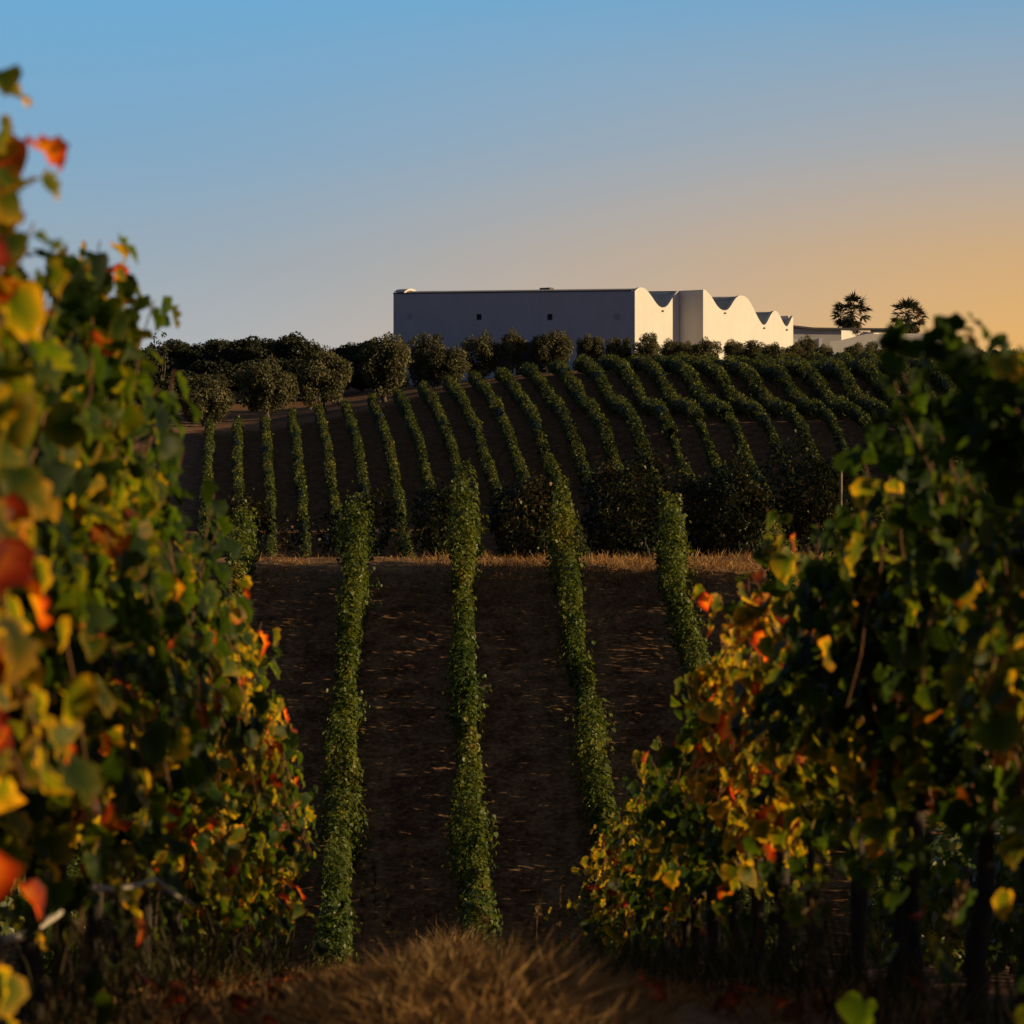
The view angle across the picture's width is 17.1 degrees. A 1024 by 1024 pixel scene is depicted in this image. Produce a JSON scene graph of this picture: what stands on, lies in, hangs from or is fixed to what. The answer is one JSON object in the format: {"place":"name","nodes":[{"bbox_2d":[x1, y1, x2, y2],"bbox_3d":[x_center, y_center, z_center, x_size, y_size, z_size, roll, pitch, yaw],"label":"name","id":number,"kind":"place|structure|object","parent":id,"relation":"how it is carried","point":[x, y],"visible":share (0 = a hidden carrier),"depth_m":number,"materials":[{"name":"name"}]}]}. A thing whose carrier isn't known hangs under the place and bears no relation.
{"place":"outdoors","nodes":[
{"label":"outdoors","id":0,"kind":"place"},
{"bbox_2d":[0,368,1016,1023],"bbox_3d":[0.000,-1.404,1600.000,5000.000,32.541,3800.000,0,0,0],"label":"ground","id":1,"kind":"structure","parent":0,"point":[644,716],"depth_m":85.57,"materials":[{"name":"soil"}]},
{"bbox_2d":[0,335,41,687],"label":"grapevine","id":2,"kind":"object","parent":1,"relation":"on","point":[18,647],"visible":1,"depth_m":5.67,"materials":[{"name":"orange plant"}]},
{"bbox_2d":[0,185,76,1017],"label":"grapevine","id":3,"kind":"object","parent":1,"relation":"on","point":[15,992],"visible":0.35,"depth_m":6.83,"materials":[{"name":"green plant"}]},
{"bbox_2d":[0,64,102,898],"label":"grapevine","id":4,"kind":"object","parent":1,"relation":"on","point":[25,311],"visible":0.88,"depth_m":6.34,"materials":[{"name":"green plant"}]},
{"bbox_2d":[0,248,116,1023],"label":"grapevine","id":5,"kind":"object","parent":1,"relation":"on","point":[52,541],"visible":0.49,"depth_m":8.03,"materials":[{"name":"green plant"}]},
{"bbox_2d":[0,232,190,1023],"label":"grapevine","id":6,"kind":"object","parent":1,"relation":"on","point":[95,321],"visible":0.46,"depth_m":8.96,"materials":[{"name":"green plant"}]},
{"bbox_2d":[0,241,209,951],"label":"grapevine","id":7,"kind":"object","parent":1,"relation":"on","point":[131,426],"visible":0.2,"depth_m":10.04,"materials":[{"name":"green plant"}]},
{"bbox_2d":[0,840,194,944],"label":"dead branch","id":8,"kind":"object","parent":7,"relation":"attached to","point":[11,938],"visible":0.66,"depth_m":10.53,"materials":[{"name":"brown wood"}]},
{"bbox_2d":[106,851,139,1023],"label":"tall weed","id":9,"kind":"object","parent":1,"relation":"on","point":[125,955],"visible":1,"depth_m":9.57,"materials":[{"name":"green plant"}]},
{"bbox_2d":[6,331,240,1023],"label":"grapevine","id":10,"kind":"object","parent":1,"relation":"on","point":[57,839],"visible":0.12,"depth_m":10.97,"materials":[{"name":"green plant"}]},
{"bbox_2d":[20,526,250,989],"bbox_3d":[-1.608,0.918,13.181,1.218,2.078,1.558,0,0,0],"label":"grapevine","id":11,"kind":"object","parent":1,"relation":"on","point":[135,809],"visible":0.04,"depth_m":13.27,"materials":[{"name":"green plant"}]},
{"bbox_2d":[0,494,274,977],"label":"grapevine","id":12,"kind":"object","parent":1,"relation":"on","point":[258,700],"visible":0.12,"depth_m":14.58,"materials":[{"name":"green plant"}]},
{"bbox_2d":[0,407,302,1007],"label":"grapevine","id":13,"kind":"object","parent":1,"relation":"on","point":[166,872],"visible":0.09,"depth_m":12.00,"materials":[{"name":"green plant"}]},
{"bbox_2d":[47,537,306,974],"bbox_3d":[-1.612,1.198,15.786,1.336,2.217,1.527,0,0,0],"label":"grapevine","id":14,"kind":"object","parent":1,"relation":"on","point":[274,751],"visible":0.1,"depth_m":15.67,"materials":[{"name":"green plant"}]},
{"bbox_2d":[75,589,291,979],"bbox_3d":[-1.731,1.375,16.856,1.222,2.162,1.384,0,0,-10],"label":"grapevine","id":15,"kind":"object","parent":1,"relation":"on","point":[232,851],"visible":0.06,"depth_m":16.67,"materials":[{"name":"green plant"}]},
{"bbox_2d":[171,342,220,370],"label":"dark tree","id":16,"kind":"object","parent":1,"relation":"on","point":[192,353],"visible":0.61,"depth_m":413.74,"materials":[{"name":"green plant"}]},
{"bbox_2d":[197,418,215,526],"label":"vine row","id":17,"kind":"object","parent":1,"relation":"on","point":[208,447],"visible":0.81,"depth_m":310.77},
{"bbox_2d":[178,372,235,426],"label":"olive tree","id":18,"kind":"object","parent":1,"relation":"on","point":[209,398],"visible":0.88,"depth_m":351.06,"materials":[{"name":"green plant"}]},
{"bbox_2d":[103,708,314,969],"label":"grapevine","id":19,"kind":"object","parent":1,"relation":"on","point":[275,838],"visible":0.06,"depth_m":20.51,"materials":[{"name":"green plant"}]},
{"bbox_2d":[182,359,247,397],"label":"dark tree","id":20,"kind":"object","parent":1,"relation":"on","point":[214,369],"visible":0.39,"depth_m":386.78,"materials":[{"name":"green plant"}]},
{"bbox_2d":[137,853,308,959],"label":"grapevine","id":21,"kind":"object","parent":1,"relation":"on","point":[284,880],"visible":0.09,"depth_m":24.14,"materials":[{"name":"green plant"}]},
{"bbox_2d":[182,499,265,966],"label":"vine row","id":22,"kind":"object","parent":1,"relation":"on","point":[241,567],"visible":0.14,"depth_m":89.31,"materials":[{"name":"green plant"}]},
{"bbox_2d":[137,622,318,973],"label":"grapevine","id":23,"kind":"object","parent":1,"relation":"on","point":[217,832],"visible":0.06,"depth_m":18.18,"materials":[{"name":"green plant"}]},
{"bbox_2d":[127,689,331,967],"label":"grapevine","id":24,"kind":"object","parent":1,"relation":"on","point":[291,744],"visible":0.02,"depth_m":19.54,"materials":[{"name":"green plant"}]},
{"bbox_2d":[230,416,245,522],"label":"vine row","id":25,"kind":"object","parent":1,"relation":"on","point":[237,453],"visible":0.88,"depth_m":310.72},
{"bbox_2d":[211,487,276,556],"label":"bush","id":26,"kind":"object","parent":1,"relation":"on","point":[233,504],"visible":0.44,"depth_m":97.22,"materials":[{"name":"green plant"}]},
{"bbox_2d":[219,335,274,367],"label":"dark tree","id":27,"kind":"object","parent":1,"relation":"on","point":[235,351],"visible":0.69,"depth_m":413.21,"materials":[{"name":"green plant"}]},
{"bbox_2d":[182,769,314,964],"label":"grapevine","id":28,"kind":"object","parent":1,"relation":"on","point":[263,862],"visible":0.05,"depth_m":21.74,"materials":[{"name":"green plant"}]},
{"bbox_2d":[163,785,344,964],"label":"grapevine","id":29,"kind":"object","parent":1,"relation":"on","point":[321,950],"visible":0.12,"depth_m":23.28,"materials":[{"name":"green plant"}]},
{"bbox_2d":[235,353,299,416],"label":"olive tree","id":30,"kind":"object","parent":1,"relation":"on","point":[277,393],"visible":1,"depth_m":355.08,"materials":[{"name":"green plant"}]},
{"bbox_2d":[259,414,277,523],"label":"vine row","id":31,"kind":"object","parent":1,"relation":"on","point":[267,452],"visible":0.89,"depth_m":307.31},
{"bbox_2d":[266,331,320,362],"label":"dark tree","id":32,"kind":"object","parent":1,"relation":"on","point":[289,346],"visible":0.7,"depth_m":420.73,"materials":[{"name":"green plant"}]},
{"bbox_2d":[286,407,309,521],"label":"vine row","id":33,"kind":"object","parent":1,"relation":"on","point":[298,470],"visible":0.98,"depth_m":305.88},
{"bbox_2d":[296,345,353,412],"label":"olive tree","id":34,"kind":"object","parent":1,"relation":"on","point":[326,376],"visible":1,"depth_m":359.24,"materials":[{"name":"green plant"}]},
{"bbox_2d":[314,403,342,522],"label":"vine row","id":35,"kind":"object","parent":1,"relation":"on","point":[331,482],"visible":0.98,"depth_m":306.79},
{"bbox_2d":[302,480,381,969],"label":"vine row","id":36,"kind":"object","parent":1,"relation":"on","point":[344,796],"visible":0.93,"depth_m":78.32,"materials":[{"name":"green plant"}]},
{"bbox_2d":[340,398,373,521],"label":"vine row","id":37,"kind":"object","parent":1,"relation":"on","point":[355,435],"visible":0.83,"depth_m":310.56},
{"bbox_2d":[329,484,400,556],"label":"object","id":38,"kind":"object","parent":1,"relation":"on","point":[384,540],"visible":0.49,"depth_m":97.46,"materials":[{"name":"green plant"}]},
{"bbox_2d":[357,331,414,401],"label":"olive tree","id":39,"kind":"object","parent":1,"relation":"on","point":[383,364],"visible":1,"depth_m":362.24,"materials":[{"name":"green plant"}]},
{"bbox_2d":[366,393,406,522],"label":"vine row","id":40,"kind":"object","parent":1,"relation":"on","point":[388,447],"visible":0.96,"depth_m":307.53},
{"bbox_2d":[392,389,439,516],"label":"vine row","id":41,"kind":"object","parent":1,"relation":"on","point":[404,409],"visible":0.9,"depth_m":315.02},
{"bbox_2d":[407,333,443,388],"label":"olive tree","id":42,"kind":"object","parent":1,"relation":"on","point":[418,349],"visible":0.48,"depth_m":370.61,"materials":[{"name":"green plant"}]},
{"bbox_2d":[406,472,477,557],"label":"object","id":43,"kind":"object","parent":1,"relation":"on","point":[432,515],"visible":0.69,"depth_m":97.41,"materials":[{"name":"green plant"}]},
{"bbox_2d":[417,379,474,517],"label":"vine row","id":44,"kind":"object","parent":1,"relation":"on","point":[431,401],"visible":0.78,"depth_m":317.96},
{"bbox_2d":[421,344,471,390],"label":"olive tree","id":45,"kind":"object","parent":1,"relation":"on","point":[451,362],"visible":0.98,"depth_m":364.08,"materials":[{"name":"green plant"}]},
{"bbox_2d":[442,375,503,514],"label":"vine row","id":46,"kind":"object","parent":1,"relation":"on","point":[458,396],"visible":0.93,"depth_m":313.85,"materials":[{"name":"plant"}]},
{"bbox_2d":[441,457,506,949],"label":"vine row","id":47,"kind":"object","parent":1,"relation":"on","point":[469,850],"visible":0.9,"depth_m":79.42,"materials":[{"name":"green plant"}]},
{"bbox_2d":[77,571,871,965],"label":"stubble","id":48,"kind":"object","parent":1,"relation":"on","point":[443,725],"visible":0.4,"depth_m":83.47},
{"bbox_2d":[460,329,502,380],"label":"olive tree","id":49,"kind":"object","parent":1,"relation":"on","point":[488,354],"visible":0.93,"depth_m":368.19,"materials":[{"name":"green plant"}]},
{"bbox_2d":[467,370,542,513],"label":"vine row","id":50,"kind":"object","parent":1,"relation":"on","point":[485,391],"visible":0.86,"depth_m":316.21,"materials":[{"name":"plant"}]},
{"bbox_2d":[3,886,1010,1023],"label":"dry grass","id":51,"kind":"structure","parent":1,"relation":"on","point":[543,995],"depth_m":10.79,"materials":[{"name":"plant"}]},
{"bbox_2d":[0,956,1016,1023],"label":"fallen leaves","id":52,"kind":"object","parent":1,"relation":"on","point":[238,1002],"visible":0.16,"depth_m":11.76,"materials":[{"name":"brown plant"}]},
{"bbox_2d":[0,854,1022,1023],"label":"weeds","id":53,"kind":"object","parent":1,"relation":"on","point":[668,965],"visible":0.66,"depth_m":12.70,"materials":[{"name":"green plant"}]},
{"bbox_2d":[497,327,527,376],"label":"olive tree","id":54,"kind":"object","parent":1,"relation":"on","point":[513,350],"visible":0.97,"depth_m":368.52,"materials":[{"name":"green plant"}]},
{"bbox_2d":[485,469,575,558],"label":"bush","id":55,"kind":"object","parent":1,"relation":"on","point":[525,505],"visible":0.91,"depth_m":97.86,"materials":[{"name":"green plant"}]},
{"bbox_2d":[493,366,575,515],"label":"vine row","id":56,"kind":"object","parent":1,"relation":"on","point":[523,402],"visible":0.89,"depth_m":315.22,"materials":[{"name":"plant"}]},
{"bbox_2d":[527,329,574,372],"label":"olive tree","id":57,"kind":"object","parent":1,"relation":"on","point":[547,346],"visible":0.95,"depth_m":366.61,"materials":[{"name":"green plant"}]},
{"bbox_2d":[519,362,602,500],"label":"vine row","id":58,"kind":"object","parent":1,"relation":"on","point":[552,400],"visible":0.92,"depth_m":314.74,"materials":[{"name":"plant"}]},
{"bbox_2d":[537,471,632,961],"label":"vine row","id":59,"kind":"object","parent":1,"relation":"on","point":[594,781],"visible":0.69,"depth_m":82.08,"materials":[{"name":"green plant"}]},
{"bbox_2d":[547,357,624,477],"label":"vine row","id":60,"kind":"object","parent":1,"relation":"on","point":[586,404],"visible":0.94,"depth_m":316.79,"materials":[{"name":"plant"}]},
{"bbox_2d":[393,287,792,385],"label":"winery building","id":61,"kind":"structure","parent":1,"relation":"on","point":[454,318],"depth_m":386.47,"materials":[{"name":"paint"}]},
{"bbox_2d":[544,823,647,959],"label":"grapevine","id":62,"kind":"object","parent":1,"relation":"on","point":[595,856],"visible":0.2,"depth_m":26.62,"materials":[{"name":"green plant"}]},
{"bbox_2d":[572,353,654,469],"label":"vine row","id":63,"kind":"object","parent":1,"relation":"on","point":[613,402],"visible":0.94,"depth_m":320.80,"materials":[{"name":"plant"}]},
{"bbox_2d":[560,842,676,960],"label":"grapevine","id":64,"kind":"object","parent":1,"relation":"on","point":[597,893],"visible":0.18,"depth_m":27.80,"materials":[{"name":"green plant"}]},
{"bbox_2d":[515,802,725,957],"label":"grapevine","id":65,"kind":"object","parent":1,"relation":"on","point":[625,868],"visible":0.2,"depth_m":24.88,"materials":[{"name":"green plant"}]},
{"bbox_2d":[576,430,672,557],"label":"bush","id":66,"kind":"object","parent":1,"relation":"on","point":[634,537],"visible":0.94,"depth_m":98.09,"materials":[{"name":"green plant"}]},
{"bbox_2d":[596,352,680,443],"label":"vine row","id":67,"kind":"object","parent":1,"relation":"on","point":[640,398],"visible":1,"depth_m":326.16,"materials":[{"name":"plant"}]},
{"bbox_2d":[579,736,728,980],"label":"grapevine","id":68,"kind":"object","parent":1,"relation":"on","point":[684,892],"visible":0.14,"depth_m":20.89,"materials":[{"name":"green plant"}]},
{"bbox_2d":[580,779,728,970],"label":"grapevine","id":69,"kind":"object","parent":1,"relation":"on","point":[644,898],"visible":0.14,"depth_m":23.86,"materials":[{"name":"green plant"}]},
{"bbox_2d":[626,348,706,426],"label":"vine row","id":70,"kind":"object","parent":1,"relation":"on","point":[690,410],"visible":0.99,"depth_m":328.20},
{"bbox_2d":[649,352,733,422],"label":"vine row","id":71,"kind":"object","parent":1,"relation":"on","point":[710,403],"visible":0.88,"depth_m":328.71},
{"bbox_2d":[608,750,793,975],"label":"grapevine","id":72,"kind":"object","parent":1,"relation":"on","point":[660,886],"visible":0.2,"depth_m":22.52,"materials":[{"name":"green plant"}]},
{"bbox_2d":[607,653,805,975],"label":"grapevine","id":73,"kind":"object","parent":1,"relation":"on","point":[686,745],"visible":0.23,"depth_m":18.43,"materials":[{"name":"green plant"}]},
{"bbox_2d":[618,716,794,980],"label":"grapevine","id":74,"kind":"object","parent":1,"relation":"on","point":[696,854],"visible":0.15,"depth_m":19.25,"materials":[{"name":"green plant"}]},
{"bbox_2d":[648,435,777,555],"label":"bush","id":75,"kind":"object","parent":1,"relation":"on","point":[735,525],"visible":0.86,"depth_m":98.35,"materials":[{"name":"green plant"}]},
{"bbox_2d":[677,351,763,419],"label":"vine row","id":76,"kind":"object","parent":1,"relation":"on","point":[702,365],"visible":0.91,"depth_m":328.97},
{"bbox_2d":[651,485,796,970],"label":"vine row","id":77,"kind":"object","parent":1,"relation":"on","point":[672,571],"visible":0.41,"depth_m":86.44,"materials":[{"name":"green plant"}]},
{"bbox_2d":[693,418,763,553],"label":"vine row","id":78,"kind":"object","parent":1,"relation":"on","point":[710,450],"visible":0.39,"depth_m":297.19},
{"bbox_2d":[704,350,798,419],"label":"vine row","id":79,"kind":"object","parent":1,"relation":"on","point":[771,404],"visible":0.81,"depth_m":327.54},
{"bbox_2d":[612,623,893,979],"bbox_3d":[1.234,1.504,17.173,1.166,1.967,1.583,0,0,15],"label":"grapevine","id":80,"kind":"object","parent":1,"relation":"on","point":[702,675],"visible":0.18,"depth_m":16.92,"materials":[{"name":"green plant"}]},
{"bbox_2d":[722,409,802,553],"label":"vine row","id":81,"kind":"object","parent":1,"relation":"on","point":[738,439],"visible":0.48,"depth_m":296.93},
{"bbox_2d":[647,553,882,984],"bbox_3d":[1.148,1.158,14.678,1.158,1.950,1.714,0,0,0],"label":"grapevine","id":82,"kind":"object","parent":1,"relation":"on","point":[748,684],"visible":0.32,"depth_m":14.60,"materials":[{"name":"green plant"}]},
{"bbox_2d":[672,546,864,980],"bbox_3d":[1.309,1.236,15.960,1.127,2.140,1.358,0,0,10],"label":"grapevine","id":83,"kind":"object","parent":1,"relation":"on","point":[714,711],"visible":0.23,"depth_m":16.12,"materials":[{"name":"green plant"}]},
{"bbox_2d":[760,848,787,1002],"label":"tall weed","id":84,"kind":"object","parent":1,"relation":"on","point":[771,922],"visible":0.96,"depth_m":12.52,"materials":[{"name":"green plant"}]},
{"bbox_2d":[729,354,824,419],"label":"vine row","id":85,"kind":"object","parent":1,"relation":"on","point":[799,400],"visible":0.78,"depth_m":326.22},
{"bbox_2d":[753,351,853,418],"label":"vine row","id":86,"kind":"object","parent":1,"relation":"on","point":[804,371],"visible":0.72,"depth_m":325.00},
{"bbox_2d":[753,411,871,555],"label":"bush","id":87,"kind":"object","parent":1,"relation":"on","point":[810,508],"visible":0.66,"depth_m":99.21,"materials":[{"name":"green plant"}]},
{"bbox_2d":[797,864,828,1023],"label":"tall weed","id":88,"kind":"object","parent":1,"relation":"on","point":[811,938],"visible":1,"depth_m":10.43,"materials":[{"name":"plant"}]},
{"bbox_2d":[648,493,990,992],"bbox_3d":[1.253,0.864,12.266,1.536,1.914,1.390,0,0,0],"label":"grapevine","id":89,"kind":"object","parent":1,"relation":"on","point":[823,577],"visible":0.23,"depth_m":12.17,"materials":[{"name":"green plant"}]},
{"bbox_2d":[779,351,886,416],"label":"vine row","id":90,"kind":"object","parent":1,"relation":"on","point":[832,368],"visible":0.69,"depth_m":324.67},
{"bbox_2d":[793,325,885,346],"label":"annexe building","id":91,"kind":"structure","parent":1,"relation":"on","point":[826,335],"depth_m":432.00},
{"bbox_2d":[720,508,969,992],"bbox_3d":[1.292,0.996,13.538,0.979,2.027,1.472,0,0,0],"label":"grapevine","id":92,"kind":"object","parent":1,"relation":"on","point":[784,569],"visible":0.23,"depth_m":13.25,"materials":[{"name":"green plant"}]},
{"bbox_2d":[754,515,936,967],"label":"vine row","id":93,"kind":"object","parent":1,"relation":"on","point":[793,585],"visible":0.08,"depth_m":88.09,"materials":[{"name":"green plant"}]},
{"bbox_2d":[830,291,871,333],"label":"palm tree","id":94,"kind":"object","parent":1,"relation":"on","point":[845,321],"visible":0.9,"depth_m":439.09,"materials":[{"name":"green plant"}]},
{"bbox_2d":[806,351,910,408],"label":"vine row","id":95,"kind":"object","parent":1,"relation":"on","point":[860,367],"visible":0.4,"depth_m":327.56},
{"bbox_2d":[714,442,1022,1000],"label":"grapevine","id":96,"kind":"object","parent":1,"relation":"on","point":[878,832],"visible":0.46,"depth_m":11.61,"materials":[{"name":"green plant"}]},
{"bbox_2d":[857,349,958,395],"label":"vine row","id":97,"kind":"object","parent":1,"relation":"on","point":[944,384],"visible":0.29,"depth_m":323.44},
{"bbox_2d":[887,296,929,332],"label":"palm tree","id":98,"kind":"object","parent":1,"relation":"on","point":[908,304],"visible":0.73,"depth_m":439.43,"materials":[{"name":"green plant"}]},
{"bbox_2d":[796,462,1023,1023],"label":"grapevine","id":99,"kind":"object","parent":1,"relation":"on","point":[958,816],"visible":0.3,"depth_m":10.85,"materials":[{"name":"green plant"}]},
{"bbox_2d":[836,312,1023,1023],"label":"grapevine","id":100,"kind":"object","parent":1,"relation":"on","point":[973,426],"visible":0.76,"depth_m":8.70,"materials":[{"name":"green plant"}]},
{"bbox_2d":[844,813,1022,973],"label":"vine row","id":101,"kind":"object","parent":1,"relation":"on","point":[951,850],"visible":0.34,"depth_m":26.37,"materials":[{"name":"green plant"}]},
{"bbox_2d":[854,367,1023,1012],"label":"grapevine","id":102,"kind":"object","parent":1,"relation":"on","point":[938,520],"visible":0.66,"depth_m":9.94,"materials":[{"name":"green plant"}]},
{"bbox_2d":[923,865,975,1023],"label":"tall weed","id":103,"kind":"object","parent":1,"relation":"on","point":[953,916],"visible":0.76,"depth_m":9.82,"materials":[{"name":"plant"}]},
{"bbox_2d":[907,325,1023,1023],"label":"grapevine","id":104,"kind":"object","parent":1,"relation":"on","point":[983,381],"visible":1,"depth_m":8.28,"materials":[{"name":"green plant"}]},
{"bbox_2d":[0,0,1023,351],"label":"sky","id":105,"kind":"structure","parent":0,"point":[274,169],"materials":[{"name":"blue"}]},
{"bbox_2d":[211,546,840,650],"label":"crest grass","id":106,"kind":"structure","parent":0,"point":[651,561],"depth_m":92.38,"materials":[{"name":"plant"}]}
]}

